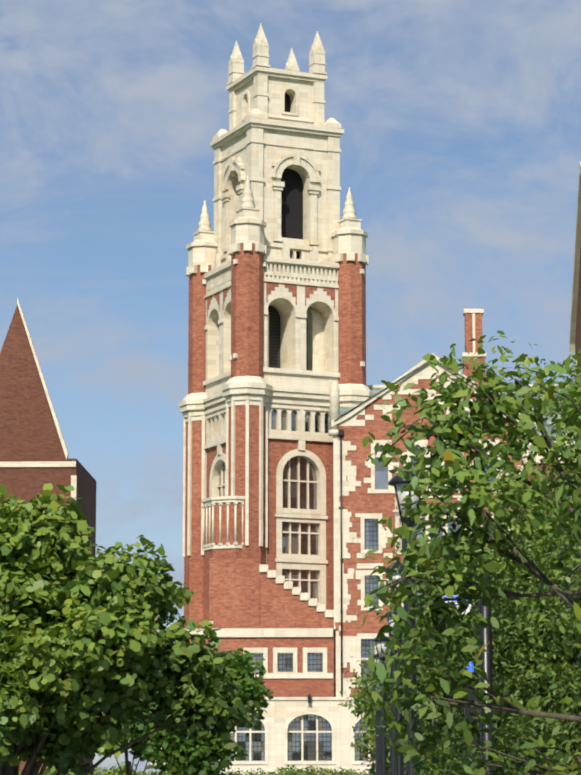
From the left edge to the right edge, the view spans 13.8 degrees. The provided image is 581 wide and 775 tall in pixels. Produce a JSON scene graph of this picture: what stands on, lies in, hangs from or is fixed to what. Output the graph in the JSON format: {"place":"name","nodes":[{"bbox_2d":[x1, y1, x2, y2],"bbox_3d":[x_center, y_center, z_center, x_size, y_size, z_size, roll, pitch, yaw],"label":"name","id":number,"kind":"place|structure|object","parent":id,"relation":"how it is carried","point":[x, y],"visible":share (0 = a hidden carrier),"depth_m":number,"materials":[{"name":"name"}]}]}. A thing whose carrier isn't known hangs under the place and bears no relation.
{"place":"outdoors","nodes":[
{"label":"outdoors","id":0,"kind":"place"},
{"bbox_2d":[0,297,95,773],"bbox_3d":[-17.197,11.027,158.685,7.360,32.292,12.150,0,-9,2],"label":"building","id":1,"kind":"structure","parent":0,"point":[34,458],"depth_m":154.10,"materials":[{"name":"brick"}]},
{"bbox_2d":[0,0,580,773],"label":"sky","id":2,"kind":"structure","parent":0,"point":[460,143],"materials":[{"name":"blue"}]},
{"bbox_2d":[307,429,526,702],"bbox_3d":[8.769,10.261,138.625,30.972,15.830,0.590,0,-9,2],"label":"drainpipe","id":3,"kind":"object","parent":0,"point":[340,433],"depth_m":139.73,"materials":[{"name":"grey metal"}]},
{"label":"ground","id":4,"kind":"structure","parent":0,"visible":0},
{"bbox_2d":[21,761,77,774],"bbox_3d":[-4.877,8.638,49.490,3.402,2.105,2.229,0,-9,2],"label":"hedge shrub","id":5,"kind":"object","parent":4,"relation":"on","point":[52,771],"visible":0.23,"depth_m":48.99,"materials":[{"name":"green plant"}]},
{"bbox_2d":[88,761,157,774],"bbox_3d":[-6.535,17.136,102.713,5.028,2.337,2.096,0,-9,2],"label":"hedge shrub","id":6,"kind":"object","parent":4,"relation":"on","point":[104,770],"visible":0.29,"depth_m":102.75,"materials":[{"name":"green plant"}]},
{"bbox_2d":[95,680,167,774],"bbox_3d":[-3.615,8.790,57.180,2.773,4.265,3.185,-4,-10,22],"label":"young tree","id":7,"kind":"object","parent":4,"relation":"on","point":[108,746],"visible":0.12,"depth_m":57.13,"materials":[{"name":"green plant"}]},
{"bbox_2d":[0,483,266,774],"bbox_3d":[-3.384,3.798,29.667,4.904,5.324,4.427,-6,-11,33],"label":"linden tree","id":8,"kind":"object","parent":4,"relation":"on","point":[84,644],"visible":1,"depth_m":29.39,"materials":[{"name":"green plant"}]},
{"bbox_2d":[98,764,170,774],"bbox_3d":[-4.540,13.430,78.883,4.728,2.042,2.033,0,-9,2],"label":"hedge shrub","id":9,"kind":"object","parent":4,"relation":"on","point":[114,772],"visible":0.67,"depth_m":78.73,"materials":[{"name":"green plant"}]},
{"bbox_2d":[117,648,273,774],"bbox_3d":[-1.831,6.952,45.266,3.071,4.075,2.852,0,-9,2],"label":"young tree","id":10,"kind":"object","parent":4,"relation":"on","point":[188,755],"visible":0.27,"depth_m":44.81,"materials":[{"name":"green plant"}]},
{"bbox_2d":[227,764,324,774],"bbox_3d":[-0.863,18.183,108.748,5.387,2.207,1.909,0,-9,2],"label":"hedge shrub","id":11,"kind":"object","parent":4,"relation":"on","point":[308,769],"visible":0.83,"depth_m":108.72,"materials":[{"name":"green plant"}]},
{"bbox_2d":[269,767,308,774],"bbox_3d":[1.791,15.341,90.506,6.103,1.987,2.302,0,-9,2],"label":"hedge shrub","id":12,"kind":"object","parent":4,"relation":"on","point":[283,769],"visible":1,"depth_m":90.93,"materials":[{"name":"green plant"}]},
{"bbox_2d":[261,766,366,774],"bbox_3d":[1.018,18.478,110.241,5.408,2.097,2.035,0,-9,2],"label":"hedge shrub","id":13,"kind":"object","parent":4,"relation":"on","point":[323,772],"visible":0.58,"depth_m":110.16,"materials":[{"name":"green plant"}]},
{"bbox_2d":[189,313,484,696],"bbox_3d":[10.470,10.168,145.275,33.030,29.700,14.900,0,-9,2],"label":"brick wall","id":14,"kind":"structure","parent":4,"relation":"on","point":[281,606],"depth_m":138.37,"materials":[{"name":"red brick"}]},
{"bbox_2d":[209,559,259,627],"bbox_3d":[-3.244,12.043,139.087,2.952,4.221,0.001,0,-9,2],"label":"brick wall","id":15,"kind":"structure","parent":14,"relation":"attached to","point":[234,593],"depth_m":139.10,"materials":[{"name":"brick"}]},
{"bbox_2d":[179,23,374,627],"bbox_3d":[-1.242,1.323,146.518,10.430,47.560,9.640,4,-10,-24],"label":"tower","id":16,"kind":"structure","parent":14,"relation":"on","point":[277,264],"depth_m":145.21,"materials":[{"name":"stone"}]},
{"bbox_2d":[150,309,566,774],"bbox_3d":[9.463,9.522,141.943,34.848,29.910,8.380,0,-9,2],"label":"trim","id":17,"kind":"structure","parent":14,"relation":"attached to","point":[281,714],"depth_m":137.93,"materials":[{"name":"beige stone"}]},
{"bbox_2d":[229,518,507,760],"bbox_3d":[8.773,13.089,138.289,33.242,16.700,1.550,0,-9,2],"label":"windows","id":18,"kind":"structure","parent":14,"relation":"in","point":[315,660],"depth_m":137.78,"materials":[{"name":"grey glass"}]},
{"bbox_2d":[328,361,575,442],"bbox_3d":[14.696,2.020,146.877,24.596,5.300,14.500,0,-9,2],"label":"roof","id":19,"kind":"structure","parent":14,"relation":"attached to","point":[344,410],"depth_m":143.13,"materials":[{"name":"grey stone"}]},
{"bbox_2d":[333,362,575,696],"bbox_3d":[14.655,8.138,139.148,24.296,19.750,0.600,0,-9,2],"label":"brick wall","id":20,"kind":"structure","parent":14,"relation":"attached to","point":[357,427],"depth_m":139.40,"materials":[{"name":"red brick"}]},
{"bbox_2d":[337,768,372,774],"bbox_3d":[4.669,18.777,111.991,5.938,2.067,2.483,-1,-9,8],"label":"hedge shrub","id":21,"kind":"object","parent":4,"relation":"on","point":[347,770],"visible":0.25,"depth_m":112.61,"materials":[{"name":"green plant"}]},
{"bbox_2d":[371,677,378,774],"bbox_3d":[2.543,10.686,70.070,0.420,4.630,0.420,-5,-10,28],"label":"street lamp","id":22,"kind":"object","parent":4,"relation":"on","point":[376,748],"visible":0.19,"depth_m":70.07,"materials":[{"name":"black metal"}]},
{"bbox_2d":[349,649,404,774],"bbox_3d":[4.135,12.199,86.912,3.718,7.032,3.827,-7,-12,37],"label":"oak tree","id":23,"kind":"object","parent":4,"relation":"on","point":[365,738],"depth_m":86.55,"materials":[{"name":"green plant"}]},
{"bbox_2d":[374,667,379,774],"bbox_3d":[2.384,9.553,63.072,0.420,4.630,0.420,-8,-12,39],"label":"street lamp","id":24,"kind":"object","parent":4,"relation":"on","point":[379,736],"visible":0.02,"depth_m":63.06,"materials":[{"name":"black metal"}]},
{"bbox_2d":[374,653,387,774],"bbox_3d":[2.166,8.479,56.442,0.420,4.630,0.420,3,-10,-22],"label":"street lamp","id":25,"kind":"object","parent":4,"relation":"on","point":[377,658],"visible":0.15,"depth_m":56.64,"materials":[{"name":"black metal"}]},
{"bbox_2d":[373,633,389,774],"bbox_3d":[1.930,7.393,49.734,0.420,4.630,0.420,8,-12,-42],"label":"street lamp","id":26,"kind":"object","parent":4,"relation":"on","point":[379,643],"visible":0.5,"depth_m":49.79,"materials":[{"name":"black metal"}]},
{"bbox_2d":[385,611,394,774],"bbox_3d":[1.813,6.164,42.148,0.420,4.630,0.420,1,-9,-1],"label":"street lamp","id":27,"kind":"object","parent":4,"relation":"on","point":[392,754],"visible":0.19,"depth_m":42.16,"materials":[{"name":"black metal"}]},
{"bbox_2d":[385,559,403,774],"bbox_3d":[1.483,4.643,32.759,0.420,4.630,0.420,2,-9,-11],"label":"street lamp","id":28,"kind":"object","parent":4,"relation":"on","point":[399,764],"visible":0.19,"depth_m":32.81,"materials":[{"name":"black metal"}]},
{"bbox_2d":[338,662,458,771],"bbox_3d":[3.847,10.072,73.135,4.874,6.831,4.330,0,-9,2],"label":"oak tree","id":29,"kind":"object","parent":4,"relation":"on","point":[355,694],"depth_m":72.77,"materials":[{"name":"green plant"}]},
{"bbox_2d":[388,470,424,774],"bbox_3d":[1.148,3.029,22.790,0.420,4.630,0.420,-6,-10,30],"label":"street lamp","id":30,"kind":"object","parent":4,"relation":"on","point":[397,482],"visible":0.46,"depth_m":22.97,"materials":[{"name":"black metal"}]},
{"bbox_2d":[356,584,479,774],"bbox_3d":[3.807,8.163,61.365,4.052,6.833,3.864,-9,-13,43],"label":"oak tree","id":31,"kind":"object","parent":4,"relation":"on","point":[374,682],"visible":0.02,"depth_m":61.14,"materials":[{"name":"green plant"}]},
{"bbox_2d":[383,539,516,774],"bbox_3d":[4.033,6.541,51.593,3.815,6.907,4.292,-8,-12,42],"label":"oak tree","id":32,"kind":"object","parent":4,"relation":"on","point":[421,658],"depth_m":51.19,"materials":[{"name":"green plant"}]},
{"bbox_2d":[356,330,580,774],"bbox_3d":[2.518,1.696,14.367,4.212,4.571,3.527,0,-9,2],"label":"oak tree","id":33,"kind":"object","parent":4,"relation":"on","point":[492,411],"visible":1,"depth_m":14.24,"materials":[{"name":"green plant"}]},
{"bbox_2d":[443,574,493,774],"bbox_3d":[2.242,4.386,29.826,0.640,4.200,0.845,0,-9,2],"label":"signpost","id":34,"kind":"object","parent":4,"relation":"on","point":[485,636],"visible":0.33,"depth_m":30.20,"materials":[{"name":"black metal"}]},
{"bbox_2d":[388,457,580,774],"bbox_3d":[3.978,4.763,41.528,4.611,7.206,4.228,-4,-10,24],"label":"oak tree","id":35,"kind":"object","parent":4,"relation":"on","point":[452,762],"visible":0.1,"depth_m":41.58,"materials":[{"name":"green plant"}]},
{"bbox_2d":[442,349,580,770],"bbox_3d":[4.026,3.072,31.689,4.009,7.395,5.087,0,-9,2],"label":"oak tree","id":36,"kind":"object","parent":4,"relation":"on","point":[511,628],"visible":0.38,"depth_m":31.68,"materials":[{"name":"green plant"}]},
{"bbox_2d":[512,432,580,774],"bbox_3d":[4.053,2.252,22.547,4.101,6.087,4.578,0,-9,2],"label":"oak tree","id":37,"kind":"object","parent":4,"relation":"on","point":[571,627],"visible":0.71,"depth_m":22.29,"materials":[{"name":"green plant"}]},
{"bbox_2d":[513,253,580,550],"bbox_3d":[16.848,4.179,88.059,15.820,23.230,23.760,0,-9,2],"label":"brick building","id":38,"kind":"structure","parent":4,"relation":"on","point":[577,338],"depth_m":90.03,"materials":[{"name":"brick"}]},
{"bbox_2d":[524,162,580,462],"bbox_3d":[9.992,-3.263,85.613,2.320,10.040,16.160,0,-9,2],"label":"building wall","id":39,"kind":"structure","parent":38,"relation":"attached to","point":[574,301],"depth_m":89.41,"materials":[{"name":"stone"}]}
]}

